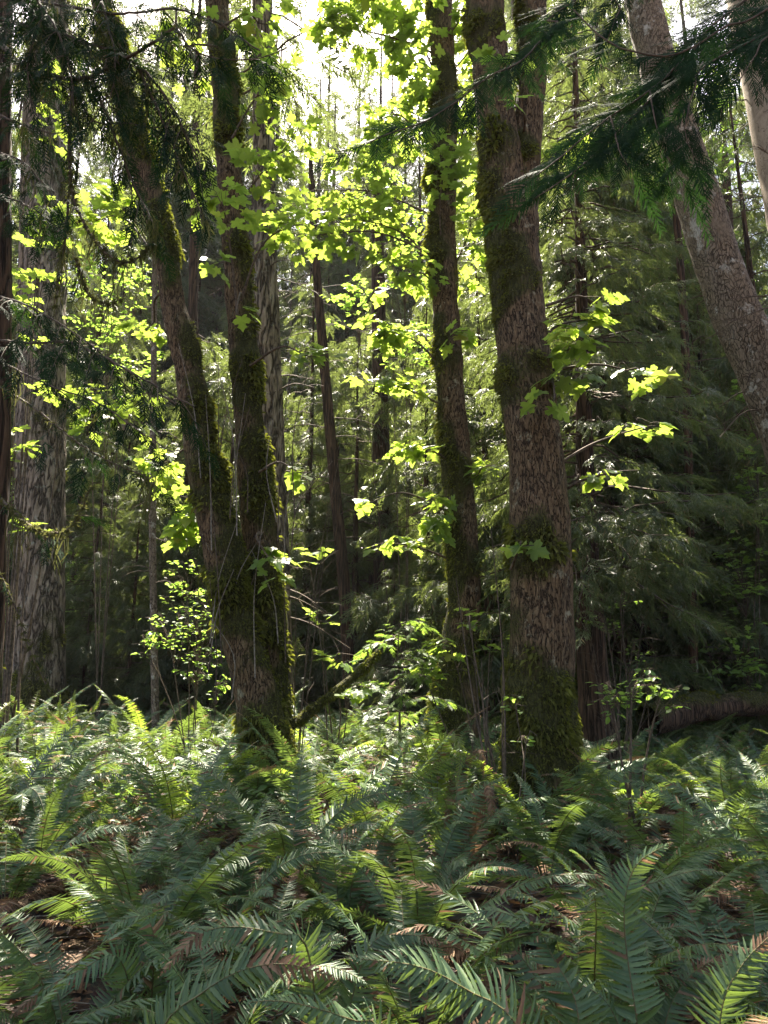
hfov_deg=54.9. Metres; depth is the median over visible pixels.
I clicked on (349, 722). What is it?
sword fern
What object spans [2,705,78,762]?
sword fern
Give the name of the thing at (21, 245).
thin fir
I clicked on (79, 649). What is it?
conifer tree
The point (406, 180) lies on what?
conifer tree
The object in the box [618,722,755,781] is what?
sword fern
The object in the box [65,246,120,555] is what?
conifer tree
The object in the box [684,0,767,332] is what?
pale fir
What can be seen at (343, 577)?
thin fir
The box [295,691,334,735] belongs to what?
sword fern
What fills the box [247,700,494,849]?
sword fern
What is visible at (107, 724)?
sword fern
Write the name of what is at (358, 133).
conifer tree
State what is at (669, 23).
conifer tree
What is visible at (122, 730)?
sword fern
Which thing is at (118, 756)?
sword fern
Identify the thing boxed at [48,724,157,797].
sword fern
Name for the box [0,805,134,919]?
sword fern
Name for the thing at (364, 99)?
conifer tree
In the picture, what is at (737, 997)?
sword fern
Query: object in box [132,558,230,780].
huckleberry shrub
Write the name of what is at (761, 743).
sword fern
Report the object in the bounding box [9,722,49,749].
sword fern
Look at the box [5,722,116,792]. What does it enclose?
sword fern
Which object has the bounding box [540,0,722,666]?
conifer tree
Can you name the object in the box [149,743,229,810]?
sword fern
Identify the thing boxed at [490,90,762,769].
conifer tree
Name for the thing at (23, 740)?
sword fern
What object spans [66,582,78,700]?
conifer tree
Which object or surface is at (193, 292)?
thin fir
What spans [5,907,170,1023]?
sword fern
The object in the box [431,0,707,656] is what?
conifer tree
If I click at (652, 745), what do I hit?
sword fern
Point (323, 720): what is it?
sword fern
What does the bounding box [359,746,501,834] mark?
sword fern
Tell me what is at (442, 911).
sword fern
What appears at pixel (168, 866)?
sword fern
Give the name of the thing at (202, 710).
sword fern
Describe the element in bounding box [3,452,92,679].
understory tree
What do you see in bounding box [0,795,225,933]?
sword fern
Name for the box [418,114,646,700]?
conifer tree
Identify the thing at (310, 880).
sword fern
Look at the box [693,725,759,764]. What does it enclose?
sword fern
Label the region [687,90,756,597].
thin fir
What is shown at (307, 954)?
sword fern
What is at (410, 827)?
sword fern
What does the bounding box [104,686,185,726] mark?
sword fern
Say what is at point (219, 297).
conifer tree
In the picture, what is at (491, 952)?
sword fern
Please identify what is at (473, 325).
conifer tree
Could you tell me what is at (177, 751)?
sword fern
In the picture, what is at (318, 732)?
sword fern
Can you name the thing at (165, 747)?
sword fern
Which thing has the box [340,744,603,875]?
sword fern
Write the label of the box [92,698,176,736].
sword fern
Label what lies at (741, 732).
sword fern
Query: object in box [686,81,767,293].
conifer tree
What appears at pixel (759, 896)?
sword fern
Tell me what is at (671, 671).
conifer tree
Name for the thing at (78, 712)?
sword fern
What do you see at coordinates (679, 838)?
sword fern
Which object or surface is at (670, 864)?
sword fern
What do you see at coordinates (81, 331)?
conifer tree
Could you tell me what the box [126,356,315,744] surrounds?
conifer tree
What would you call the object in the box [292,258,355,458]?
conifer tree
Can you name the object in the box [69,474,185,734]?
conifer tree
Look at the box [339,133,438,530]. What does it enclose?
conifer tree
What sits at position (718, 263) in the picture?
pale fir
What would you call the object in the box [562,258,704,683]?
conifer tree
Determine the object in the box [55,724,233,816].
sword fern
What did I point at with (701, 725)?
sword fern
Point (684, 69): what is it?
red cedar
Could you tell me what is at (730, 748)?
sword fern
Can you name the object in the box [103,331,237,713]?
conifer tree
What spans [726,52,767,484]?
conifer tree
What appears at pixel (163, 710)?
sword fern
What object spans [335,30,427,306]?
conifer tree
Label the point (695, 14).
conifer tree
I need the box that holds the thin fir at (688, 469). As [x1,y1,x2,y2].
[653,197,725,734]
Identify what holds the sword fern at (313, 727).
on the ground
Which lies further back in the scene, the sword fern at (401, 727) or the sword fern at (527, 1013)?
the sword fern at (401, 727)
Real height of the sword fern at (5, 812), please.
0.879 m
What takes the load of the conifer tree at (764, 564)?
on the ground
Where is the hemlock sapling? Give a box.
[341,609,470,788]
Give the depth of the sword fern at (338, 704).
16.48 m
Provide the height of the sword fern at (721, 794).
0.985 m
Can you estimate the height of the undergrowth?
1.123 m
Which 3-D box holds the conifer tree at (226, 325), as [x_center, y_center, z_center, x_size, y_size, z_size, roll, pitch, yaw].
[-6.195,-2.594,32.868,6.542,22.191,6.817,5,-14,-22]
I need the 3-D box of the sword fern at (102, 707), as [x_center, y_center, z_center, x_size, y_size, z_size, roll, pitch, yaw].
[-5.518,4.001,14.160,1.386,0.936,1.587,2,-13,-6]
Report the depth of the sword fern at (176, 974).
2.95 m
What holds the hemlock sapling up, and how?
on the ground
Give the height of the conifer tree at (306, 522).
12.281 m
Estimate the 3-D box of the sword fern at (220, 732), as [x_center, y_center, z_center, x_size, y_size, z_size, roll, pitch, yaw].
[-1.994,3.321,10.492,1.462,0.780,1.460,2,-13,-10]
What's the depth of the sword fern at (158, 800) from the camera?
5.75 m
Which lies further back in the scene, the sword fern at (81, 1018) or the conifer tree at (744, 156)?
the conifer tree at (744, 156)
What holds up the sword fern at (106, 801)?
on the ground
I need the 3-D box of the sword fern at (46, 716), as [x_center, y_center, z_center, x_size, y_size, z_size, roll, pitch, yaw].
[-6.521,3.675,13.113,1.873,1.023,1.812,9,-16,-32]
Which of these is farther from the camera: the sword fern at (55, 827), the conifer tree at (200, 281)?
the conifer tree at (200, 281)
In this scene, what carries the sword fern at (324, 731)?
on the ground
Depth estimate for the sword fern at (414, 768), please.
9.11 m
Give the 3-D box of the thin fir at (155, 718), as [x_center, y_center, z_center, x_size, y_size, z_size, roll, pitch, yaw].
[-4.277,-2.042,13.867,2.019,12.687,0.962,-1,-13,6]
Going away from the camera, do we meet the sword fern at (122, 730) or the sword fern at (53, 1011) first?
the sword fern at (53, 1011)
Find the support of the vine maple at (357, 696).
on the ground
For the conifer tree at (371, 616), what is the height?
11.056 m
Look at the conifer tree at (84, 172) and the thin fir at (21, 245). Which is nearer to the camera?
the thin fir at (21, 245)
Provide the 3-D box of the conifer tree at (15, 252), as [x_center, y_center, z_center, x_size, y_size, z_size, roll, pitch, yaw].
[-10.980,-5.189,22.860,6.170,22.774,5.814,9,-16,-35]
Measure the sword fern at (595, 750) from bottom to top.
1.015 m
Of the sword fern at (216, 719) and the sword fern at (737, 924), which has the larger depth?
the sword fern at (216, 719)
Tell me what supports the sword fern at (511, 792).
on the ground
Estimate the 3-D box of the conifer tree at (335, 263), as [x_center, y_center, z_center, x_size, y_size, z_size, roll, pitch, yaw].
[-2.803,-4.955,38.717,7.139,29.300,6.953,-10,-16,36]
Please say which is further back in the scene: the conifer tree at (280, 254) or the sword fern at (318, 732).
the conifer tree at (280, 254)
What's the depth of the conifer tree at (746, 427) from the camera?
16.80 m
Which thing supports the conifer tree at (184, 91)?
on the ground
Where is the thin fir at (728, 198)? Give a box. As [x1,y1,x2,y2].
[719,87,742,450]
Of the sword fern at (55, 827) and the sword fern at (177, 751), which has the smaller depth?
the sword fern at (55, 827)
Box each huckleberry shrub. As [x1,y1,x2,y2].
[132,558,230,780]
[500,694,536,861]
[575,591,661,802]
[586,668,689,846]
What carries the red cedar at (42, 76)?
on the ground
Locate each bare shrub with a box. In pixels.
[290,464,338,762]
[452,523,544,854]
[579,587,659,799]
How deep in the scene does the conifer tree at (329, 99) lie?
56.38 m
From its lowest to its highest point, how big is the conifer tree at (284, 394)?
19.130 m
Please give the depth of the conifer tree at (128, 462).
19.49 m
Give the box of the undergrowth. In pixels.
[0,703,765,864]
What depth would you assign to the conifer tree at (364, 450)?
20.92 m
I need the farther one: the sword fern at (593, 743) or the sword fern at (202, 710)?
the sword fern at (202, 710)
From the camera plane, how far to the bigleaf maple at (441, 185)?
10.42 m
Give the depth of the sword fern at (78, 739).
9.44 m
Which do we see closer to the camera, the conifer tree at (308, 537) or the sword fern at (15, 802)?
the sword fern at (15, 802)
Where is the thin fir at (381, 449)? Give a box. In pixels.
[348,174,412,703]
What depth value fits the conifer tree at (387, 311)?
29.15 m
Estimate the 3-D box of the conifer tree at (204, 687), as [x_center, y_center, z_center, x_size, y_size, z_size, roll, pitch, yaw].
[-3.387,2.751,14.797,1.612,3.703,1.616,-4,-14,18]
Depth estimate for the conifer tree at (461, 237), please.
26.97 m
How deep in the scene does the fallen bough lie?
8.42 m
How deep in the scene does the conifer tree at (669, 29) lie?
57.41 m
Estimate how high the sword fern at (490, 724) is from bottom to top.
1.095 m
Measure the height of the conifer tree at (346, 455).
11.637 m
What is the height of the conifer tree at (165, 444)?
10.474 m
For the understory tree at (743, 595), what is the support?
on the ground
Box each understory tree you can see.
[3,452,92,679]
[62,251,165,739]
[320,140,457,728]
[664,67,760,656]
[669,379,767,754]
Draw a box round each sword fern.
[0,682,100,750]
[0,687,94,792]
[0,698,136,810]
[0,702,78,742]
[0,705,77,795]
[0,711,147,848]
[0,727,148,830]
[0,731,97,793]
[0,756,123,896]
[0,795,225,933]
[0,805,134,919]
[0,810,34,834]
[0,824,295,993]
[0,900,207,1023]
[0,909,270,1023]
[0,934,50,975]
[1,741,186,843]
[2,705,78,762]
[2,715,78,777]
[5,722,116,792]
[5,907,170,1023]
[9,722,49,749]
[27,709,291,869]
[28,715,160,769]
[37,700,127,741]
[41,699,136,744]
[42,690,101,767]
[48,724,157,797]
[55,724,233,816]
[56,731,156,787]
[62,889,405,1023]
[64,684,214,757]
[73,695,128,731]
[74,799,286,901]
[81,714,186,759]
[85,704,174,746]
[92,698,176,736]
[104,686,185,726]
[107,727,279,836]
[114,792,344,1006]
[118,710,230,768]
[138,946,339,1023]
[141,701,235,755]
[143,724,227,783]
[147,699,193,720]
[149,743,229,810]
[158,909,445,1023]
[159,870,375,1023]
[160,737,368,818]
[161,698,235,735]
[162,700,233,749]
[167,726,326,780]
[169,739,414,937]
[171,697,233,723]
[179,728,434,845]
[190,724,313,755]
[197,886,612,1023]
[202,717,295,752]
[205,685,312,744]
[205,730,305,781]
[211,706,386,810]
[214,788,461,962]
[238,992,396,1023]
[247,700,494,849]
[285,826,603,994]
[291,705,389,776]
[293,719,358,770]
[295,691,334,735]
[296,711,338,744]
[296,800,433,954]
[297,720,397,800]
[303,698,357,736]
[304,722,453,809]
[305,703,344,736]
[305,703,378,745]
[307,711,375,746]
[308,692,374,720]
[313,704,386,751]
[316,776,559,907]
[323,679,427,759]
[330,695,372,714]
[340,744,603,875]
[348,712,437,778]
[349,905,609,1023]
[357,703,501,786]
[358,744,498,834]
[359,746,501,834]
[367,713,425,750]
[378,719,485,756]
[394,878,767,1023]
[401,729,485,846]
[411,695,500,722]
[414,688,501,741]
[415,738,499,779]
[422,723,658,856]
[428,738,497,792]
[443,779,497,879]
[449,814,762,939]
[456,772,676,918]
[464,838,767,1022]
[470,729,676,813]
[478,730,685,876]
[540,750,721,841]
[541,795,767,903]
[545,842,732,1023]
[546,865,767,1023]
[579,740,687,807]
[580,740,619,762]
[581,720,698,820]
[584,738,715,814]
[592,773,767,872]
[613,866,730,946]
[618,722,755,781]
[620,751,767,917]
[621,726,716,772]
[624,712,750,765]
[624,745,767,830]
[635,703,736,755]
[636,738,766,808]
[646,720,764,778]
[663,738,767,823]
[674,873,767,982]
[678,930,767,1023]
[688,844,767,936]
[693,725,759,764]
[696,734,767,791]
[713,720,767,759]
[715,961,767,1023]
[718,746,767,816]
[719,728,761,751]
[746,728,767,782]
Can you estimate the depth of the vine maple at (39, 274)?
9.10 m
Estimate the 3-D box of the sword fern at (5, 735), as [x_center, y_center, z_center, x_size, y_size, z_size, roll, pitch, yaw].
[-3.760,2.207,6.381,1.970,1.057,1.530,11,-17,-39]
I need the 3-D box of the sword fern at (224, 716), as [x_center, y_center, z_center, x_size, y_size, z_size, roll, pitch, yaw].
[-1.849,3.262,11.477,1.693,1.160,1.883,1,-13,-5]
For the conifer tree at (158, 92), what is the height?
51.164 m
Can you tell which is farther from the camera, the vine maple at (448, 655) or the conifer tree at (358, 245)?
the conifer tree at (358, 245)
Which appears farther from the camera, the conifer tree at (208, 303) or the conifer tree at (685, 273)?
the conifer tree at (208, 303)
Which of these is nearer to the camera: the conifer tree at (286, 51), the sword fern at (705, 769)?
the sword fern at (705, 769)
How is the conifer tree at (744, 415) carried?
on the ground
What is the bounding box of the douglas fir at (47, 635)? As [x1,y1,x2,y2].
[1,0,206,733]
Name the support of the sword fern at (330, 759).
on the ground
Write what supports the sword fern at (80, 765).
on the ground
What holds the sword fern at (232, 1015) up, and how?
on the ground
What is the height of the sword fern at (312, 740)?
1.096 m
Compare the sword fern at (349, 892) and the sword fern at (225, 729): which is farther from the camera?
the sword fern at (225, 729)
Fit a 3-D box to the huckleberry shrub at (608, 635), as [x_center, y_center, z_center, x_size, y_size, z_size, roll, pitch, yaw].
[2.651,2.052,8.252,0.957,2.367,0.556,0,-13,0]
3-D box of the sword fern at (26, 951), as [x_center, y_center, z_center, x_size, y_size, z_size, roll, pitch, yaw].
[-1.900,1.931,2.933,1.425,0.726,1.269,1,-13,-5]
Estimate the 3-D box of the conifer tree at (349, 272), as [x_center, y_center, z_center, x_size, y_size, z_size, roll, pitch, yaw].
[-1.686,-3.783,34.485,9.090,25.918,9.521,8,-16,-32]
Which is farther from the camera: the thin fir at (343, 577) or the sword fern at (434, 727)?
the thin fir at (343, 577)
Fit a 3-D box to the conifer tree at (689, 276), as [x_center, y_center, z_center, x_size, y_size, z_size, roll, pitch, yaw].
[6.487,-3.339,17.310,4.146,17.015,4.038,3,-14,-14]
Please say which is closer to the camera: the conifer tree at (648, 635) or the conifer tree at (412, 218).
the conifer tree at (648, 635)
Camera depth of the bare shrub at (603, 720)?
8.56 m
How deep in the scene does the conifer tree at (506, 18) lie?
58.73 m
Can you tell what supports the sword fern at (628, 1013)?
on the ground
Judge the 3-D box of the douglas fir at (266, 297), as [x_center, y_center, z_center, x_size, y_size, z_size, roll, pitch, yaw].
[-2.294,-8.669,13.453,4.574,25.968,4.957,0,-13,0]
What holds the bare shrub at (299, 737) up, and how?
on the ground
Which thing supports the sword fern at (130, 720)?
on the ground
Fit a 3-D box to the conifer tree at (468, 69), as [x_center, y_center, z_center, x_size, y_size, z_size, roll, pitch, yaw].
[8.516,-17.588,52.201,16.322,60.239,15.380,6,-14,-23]
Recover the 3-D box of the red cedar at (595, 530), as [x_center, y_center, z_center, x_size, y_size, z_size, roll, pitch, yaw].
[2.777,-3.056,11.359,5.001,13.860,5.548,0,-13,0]
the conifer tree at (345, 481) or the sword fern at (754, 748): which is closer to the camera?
the sword fern at (754, 748)
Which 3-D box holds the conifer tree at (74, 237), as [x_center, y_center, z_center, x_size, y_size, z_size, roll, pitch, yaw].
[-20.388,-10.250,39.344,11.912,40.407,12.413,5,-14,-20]
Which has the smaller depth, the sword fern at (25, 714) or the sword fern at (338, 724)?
the sword fern at (25, 714)
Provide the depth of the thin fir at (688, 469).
12.80 m
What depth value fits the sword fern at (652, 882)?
3.47 m
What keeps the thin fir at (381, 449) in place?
on the ground
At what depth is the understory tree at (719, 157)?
16.04 m
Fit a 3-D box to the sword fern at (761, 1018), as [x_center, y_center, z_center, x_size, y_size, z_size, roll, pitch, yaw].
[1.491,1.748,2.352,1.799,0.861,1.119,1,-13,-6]
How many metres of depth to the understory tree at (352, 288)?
14.73 m
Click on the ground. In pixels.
(93, 987)
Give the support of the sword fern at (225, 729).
on the ground
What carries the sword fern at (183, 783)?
on the ground
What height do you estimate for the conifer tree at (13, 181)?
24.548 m
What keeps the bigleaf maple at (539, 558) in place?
on the ground
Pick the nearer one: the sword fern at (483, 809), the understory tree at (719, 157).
the sword fern at (483, 809)
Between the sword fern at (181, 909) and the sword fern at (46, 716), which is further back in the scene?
the sword fern at (46, 716)
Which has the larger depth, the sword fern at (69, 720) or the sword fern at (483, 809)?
the sword fern at (69, 720)
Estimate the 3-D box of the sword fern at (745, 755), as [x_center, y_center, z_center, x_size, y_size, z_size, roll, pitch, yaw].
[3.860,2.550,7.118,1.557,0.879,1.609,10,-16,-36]
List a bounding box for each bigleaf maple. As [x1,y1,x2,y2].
[43,0,348,813]
[255,0,501,779]
[349,0,679,852]
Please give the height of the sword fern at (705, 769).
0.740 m
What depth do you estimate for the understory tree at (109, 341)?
15.09 m
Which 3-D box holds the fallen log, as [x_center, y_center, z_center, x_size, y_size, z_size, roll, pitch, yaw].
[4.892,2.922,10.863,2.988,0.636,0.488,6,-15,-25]
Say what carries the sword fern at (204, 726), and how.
on the ground
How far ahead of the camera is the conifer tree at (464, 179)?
44.24 m
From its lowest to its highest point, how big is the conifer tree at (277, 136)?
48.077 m
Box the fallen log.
[635,689,767,735]
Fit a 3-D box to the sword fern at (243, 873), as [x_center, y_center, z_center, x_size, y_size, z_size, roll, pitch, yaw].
[-0.830,2.135,4.163,1.252,0.860,1.472,2,-13,-8]
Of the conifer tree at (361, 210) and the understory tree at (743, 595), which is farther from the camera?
the conifer tree at (361, 210)
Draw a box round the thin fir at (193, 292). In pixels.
[147,0,220,709]
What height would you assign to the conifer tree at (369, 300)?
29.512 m
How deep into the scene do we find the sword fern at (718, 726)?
10.22 m
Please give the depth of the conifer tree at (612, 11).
21.05 m
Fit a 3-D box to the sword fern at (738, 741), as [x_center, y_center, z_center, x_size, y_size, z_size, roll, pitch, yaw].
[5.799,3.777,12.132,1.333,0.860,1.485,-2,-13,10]
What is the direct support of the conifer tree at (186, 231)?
on the ground
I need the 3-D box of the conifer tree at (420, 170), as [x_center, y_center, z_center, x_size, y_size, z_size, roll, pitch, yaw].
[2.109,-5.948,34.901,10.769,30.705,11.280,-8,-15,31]
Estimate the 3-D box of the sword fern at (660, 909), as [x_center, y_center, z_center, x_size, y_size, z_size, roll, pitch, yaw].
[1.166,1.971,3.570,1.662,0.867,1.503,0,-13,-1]
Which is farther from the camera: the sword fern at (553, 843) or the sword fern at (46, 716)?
the sword fern at (46, 716)
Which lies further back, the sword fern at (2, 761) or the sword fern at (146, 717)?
the sword fern at (146, 717)
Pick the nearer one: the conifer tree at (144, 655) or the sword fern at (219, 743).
the sword fern at (219, 743)
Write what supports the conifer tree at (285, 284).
on the ground
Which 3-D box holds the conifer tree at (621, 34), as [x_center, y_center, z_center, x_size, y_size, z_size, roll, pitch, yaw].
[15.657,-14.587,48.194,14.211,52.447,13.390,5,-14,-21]
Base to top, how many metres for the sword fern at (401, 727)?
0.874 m
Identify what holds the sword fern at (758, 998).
on the ground
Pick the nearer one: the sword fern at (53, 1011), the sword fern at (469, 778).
the sword fern at (53, 1011)
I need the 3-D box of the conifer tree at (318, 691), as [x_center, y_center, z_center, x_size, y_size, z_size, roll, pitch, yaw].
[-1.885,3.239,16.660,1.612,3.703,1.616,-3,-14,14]
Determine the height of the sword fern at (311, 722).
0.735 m
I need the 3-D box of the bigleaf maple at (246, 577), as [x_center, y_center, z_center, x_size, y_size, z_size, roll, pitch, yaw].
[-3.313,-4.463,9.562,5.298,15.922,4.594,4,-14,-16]
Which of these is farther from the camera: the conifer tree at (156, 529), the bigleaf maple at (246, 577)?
the conifer tree at (156, 529)
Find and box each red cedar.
[0,0,305,864]
[311,0,767,247]
[403,0,767,781]
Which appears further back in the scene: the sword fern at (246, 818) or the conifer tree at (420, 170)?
the conifer tree at (420, 170)
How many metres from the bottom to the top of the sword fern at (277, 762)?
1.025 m
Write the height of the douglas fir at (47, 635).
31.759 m
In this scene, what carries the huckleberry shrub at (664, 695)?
on the ground
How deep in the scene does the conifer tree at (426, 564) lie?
14.01 m
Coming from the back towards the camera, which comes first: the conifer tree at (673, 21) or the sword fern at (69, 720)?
the conifer tree at (673, 21)
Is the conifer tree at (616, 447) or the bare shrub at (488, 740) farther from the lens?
the conifer tree at (616, 447)
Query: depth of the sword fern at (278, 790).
6.11 m
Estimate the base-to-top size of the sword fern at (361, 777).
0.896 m
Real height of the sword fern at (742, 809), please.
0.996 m
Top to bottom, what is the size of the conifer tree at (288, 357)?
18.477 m
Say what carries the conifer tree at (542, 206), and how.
on the ground
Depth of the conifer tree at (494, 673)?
13.34 m
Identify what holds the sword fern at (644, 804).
on the ground
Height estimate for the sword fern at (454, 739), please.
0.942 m
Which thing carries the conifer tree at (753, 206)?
on the ground
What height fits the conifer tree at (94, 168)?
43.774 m
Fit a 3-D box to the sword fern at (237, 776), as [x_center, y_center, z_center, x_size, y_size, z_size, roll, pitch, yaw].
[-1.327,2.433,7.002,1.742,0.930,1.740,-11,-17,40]
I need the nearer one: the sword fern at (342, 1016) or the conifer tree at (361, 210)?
the sword fern at (342, 1016)
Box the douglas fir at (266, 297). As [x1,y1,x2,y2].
[156,0,381,742]
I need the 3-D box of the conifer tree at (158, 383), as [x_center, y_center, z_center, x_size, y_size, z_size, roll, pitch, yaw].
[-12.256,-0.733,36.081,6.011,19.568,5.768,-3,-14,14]
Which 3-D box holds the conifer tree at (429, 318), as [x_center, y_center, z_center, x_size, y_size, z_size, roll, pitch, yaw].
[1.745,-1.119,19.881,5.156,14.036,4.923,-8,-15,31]
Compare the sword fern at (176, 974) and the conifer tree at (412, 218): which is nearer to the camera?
the sword fern at (176, 974)
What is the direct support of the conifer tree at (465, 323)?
on the ground
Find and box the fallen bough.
[290,648,381,730]
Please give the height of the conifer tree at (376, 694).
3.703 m
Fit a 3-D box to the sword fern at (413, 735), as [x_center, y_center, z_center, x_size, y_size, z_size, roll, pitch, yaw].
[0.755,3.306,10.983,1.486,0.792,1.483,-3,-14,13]
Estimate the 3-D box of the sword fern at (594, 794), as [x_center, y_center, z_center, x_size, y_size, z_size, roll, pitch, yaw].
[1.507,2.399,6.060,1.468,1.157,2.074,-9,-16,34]
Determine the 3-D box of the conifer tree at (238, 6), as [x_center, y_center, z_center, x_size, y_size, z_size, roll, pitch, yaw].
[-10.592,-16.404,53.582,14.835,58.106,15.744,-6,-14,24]
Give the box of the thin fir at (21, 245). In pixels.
[3,4,31,652]
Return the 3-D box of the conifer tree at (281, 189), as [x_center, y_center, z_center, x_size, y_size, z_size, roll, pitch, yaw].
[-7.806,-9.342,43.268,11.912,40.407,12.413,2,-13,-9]
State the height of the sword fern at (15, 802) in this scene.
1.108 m
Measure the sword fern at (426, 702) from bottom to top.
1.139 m
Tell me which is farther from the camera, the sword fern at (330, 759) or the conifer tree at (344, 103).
the conifer tree at (344, 103)
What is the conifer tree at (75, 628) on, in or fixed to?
on the ground
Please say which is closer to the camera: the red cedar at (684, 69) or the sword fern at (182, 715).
the red cedar at (684, 69)
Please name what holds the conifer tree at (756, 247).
on the ground
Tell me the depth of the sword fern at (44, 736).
7.54 m
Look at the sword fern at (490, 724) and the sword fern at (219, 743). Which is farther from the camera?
the sword fern at (490, 724)
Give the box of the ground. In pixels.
[0,734,767,1023]
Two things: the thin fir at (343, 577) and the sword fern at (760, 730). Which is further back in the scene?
the thin fir at (343, 577)
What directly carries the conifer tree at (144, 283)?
on the ground
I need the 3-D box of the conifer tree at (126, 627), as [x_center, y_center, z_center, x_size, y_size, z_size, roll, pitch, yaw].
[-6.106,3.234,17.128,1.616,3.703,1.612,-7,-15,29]
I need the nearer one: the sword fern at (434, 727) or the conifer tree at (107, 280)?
the sword fern at (434, 727)
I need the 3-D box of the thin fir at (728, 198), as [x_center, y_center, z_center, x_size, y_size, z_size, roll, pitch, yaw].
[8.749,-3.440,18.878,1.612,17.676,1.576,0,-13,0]
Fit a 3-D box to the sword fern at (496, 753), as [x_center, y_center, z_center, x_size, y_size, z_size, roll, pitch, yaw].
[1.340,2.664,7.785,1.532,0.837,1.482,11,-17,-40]
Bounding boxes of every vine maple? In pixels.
[0,60,104,799]
[288,542,385,790]
[392,607,509,800]
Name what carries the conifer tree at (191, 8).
on the ground
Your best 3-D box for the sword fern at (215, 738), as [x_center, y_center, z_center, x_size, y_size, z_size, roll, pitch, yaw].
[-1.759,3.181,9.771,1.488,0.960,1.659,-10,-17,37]
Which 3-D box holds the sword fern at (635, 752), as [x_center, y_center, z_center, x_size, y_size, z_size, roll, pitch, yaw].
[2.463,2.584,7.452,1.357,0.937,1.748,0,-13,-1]
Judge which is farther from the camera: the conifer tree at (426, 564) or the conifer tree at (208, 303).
the conifer tree at (208, 303)
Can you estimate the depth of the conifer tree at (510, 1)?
54.25 m
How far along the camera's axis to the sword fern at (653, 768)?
6.63 m
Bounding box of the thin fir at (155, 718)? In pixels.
[119,259,187,749]
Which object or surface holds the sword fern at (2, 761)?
on the ground
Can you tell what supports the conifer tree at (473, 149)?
on the ground
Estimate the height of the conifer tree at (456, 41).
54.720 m
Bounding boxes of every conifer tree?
[0,165,162,716]
[3,63,106,653]
[3,73,69,674]
[3,127,119,673]
[5,0,227,615]
[8,164,177,688]
[11,19,182,567]
[11,33,91,508]
[12,59,109,418]
[14,0,115,337]
[65,161,169,640]
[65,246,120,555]
[65,394,175,699]
[65,433,165,733]
[65,562,120,730]
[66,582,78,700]
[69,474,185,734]
[73,2,189,443]
[75,263,174,581]
[88,576,137,703]
[91,321,239,727]
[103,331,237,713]
[106,0,208,442]
[108,453,180,657]
[117,316,168,569]
[120,0,299,457]
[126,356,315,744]
[131,10,246,503]
[132,31,216,558]
[132,580,188,713]
[157,1,287,538]
[160,132,251,447]
[161,66,307,524]
[166,26,316,441]
[172,350,291,652]
[173,1,295,404]
[173,565,235,735]
[200,243,294,559]
[210,37,322,458]
[219,280,298,639]
[226,276,369,723]
[227,154,360,492]
[249,161,299,444]
[277,245,321,588]
[279,68,369,499]
[279,91,367,456]
[284,394,347,698]
[289,333,424,734]
[289,336,398,711]
[291,183,405,527]
[291,576,328,712]
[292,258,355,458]
[294,50,361,454]
[296,323,441,710]
[297,172,359,453]
[297,429,348,681]
[303,65,387,328]
[321,62,431,487]
[321,155,417,468]
[322,292,509,750]
[324,396,401,596]
[325,151,373,338]
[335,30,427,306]
[336,94,414,430]
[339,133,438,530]
[339,242,444,637]
[349,231,614,756]
[351,563,426,746]
[360,136,434,484]
[364,116,429,470]
[365,106,495,506]
[391,240,502,696]
[402,171,487,574]
[407,0,511,318]
[413,178,504,687]
[417,87,512,599]
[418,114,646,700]
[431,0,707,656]
[440,0,764,758]
[441,0,571,605]
[454,0,514,297]
[456,74,482,322]
[465,0,548,244]
[477,0,767,755]
[481,0,636,604]
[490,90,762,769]
[505,4,568,49]
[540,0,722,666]
[560,95,765,687]
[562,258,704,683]
[575,82,767,740]
[581,0,763,574]
[585,3,632,112]
[605,6,718,153]
[622,70,766,618]
[623,4,767,482]
[629,0,740,526]
[629,311,767,733]
[641,143,717,368]
[660,74,767,756]
[666,0,767,416]
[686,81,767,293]
[690,275,767,606]
[714,16,767,447]
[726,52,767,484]
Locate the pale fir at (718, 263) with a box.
[624,0,767,463]
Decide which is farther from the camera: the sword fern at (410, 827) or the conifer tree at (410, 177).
the conifer tree at (410, 177)
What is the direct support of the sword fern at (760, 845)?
on the ground
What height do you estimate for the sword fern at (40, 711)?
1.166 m
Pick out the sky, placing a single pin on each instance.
(310, 47)
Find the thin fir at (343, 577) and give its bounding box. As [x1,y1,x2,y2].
[280,134,389,724]
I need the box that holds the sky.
[12,0,767,374]
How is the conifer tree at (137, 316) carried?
on the ground
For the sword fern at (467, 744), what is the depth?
8.79 m
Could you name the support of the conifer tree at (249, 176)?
on the ground
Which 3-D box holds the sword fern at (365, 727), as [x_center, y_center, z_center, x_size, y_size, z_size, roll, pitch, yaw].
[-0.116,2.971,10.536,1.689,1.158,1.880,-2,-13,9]
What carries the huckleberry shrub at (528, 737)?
on the ground
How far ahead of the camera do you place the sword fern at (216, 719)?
12.34 m
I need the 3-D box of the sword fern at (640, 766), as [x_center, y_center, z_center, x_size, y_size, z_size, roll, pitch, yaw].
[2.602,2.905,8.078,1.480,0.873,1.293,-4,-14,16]
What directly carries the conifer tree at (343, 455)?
on the ground
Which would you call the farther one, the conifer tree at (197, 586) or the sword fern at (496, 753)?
the conifer tree at (197, 586)
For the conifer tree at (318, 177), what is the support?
on the ground
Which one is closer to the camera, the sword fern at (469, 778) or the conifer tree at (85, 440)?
the sword fern at (469, 778)
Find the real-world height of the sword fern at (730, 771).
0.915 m
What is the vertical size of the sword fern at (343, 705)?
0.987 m
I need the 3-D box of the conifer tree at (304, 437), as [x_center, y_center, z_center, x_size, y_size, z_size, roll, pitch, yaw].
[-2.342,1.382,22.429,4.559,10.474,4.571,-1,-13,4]
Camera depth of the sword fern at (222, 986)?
2.17 m
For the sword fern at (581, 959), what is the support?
on the ground

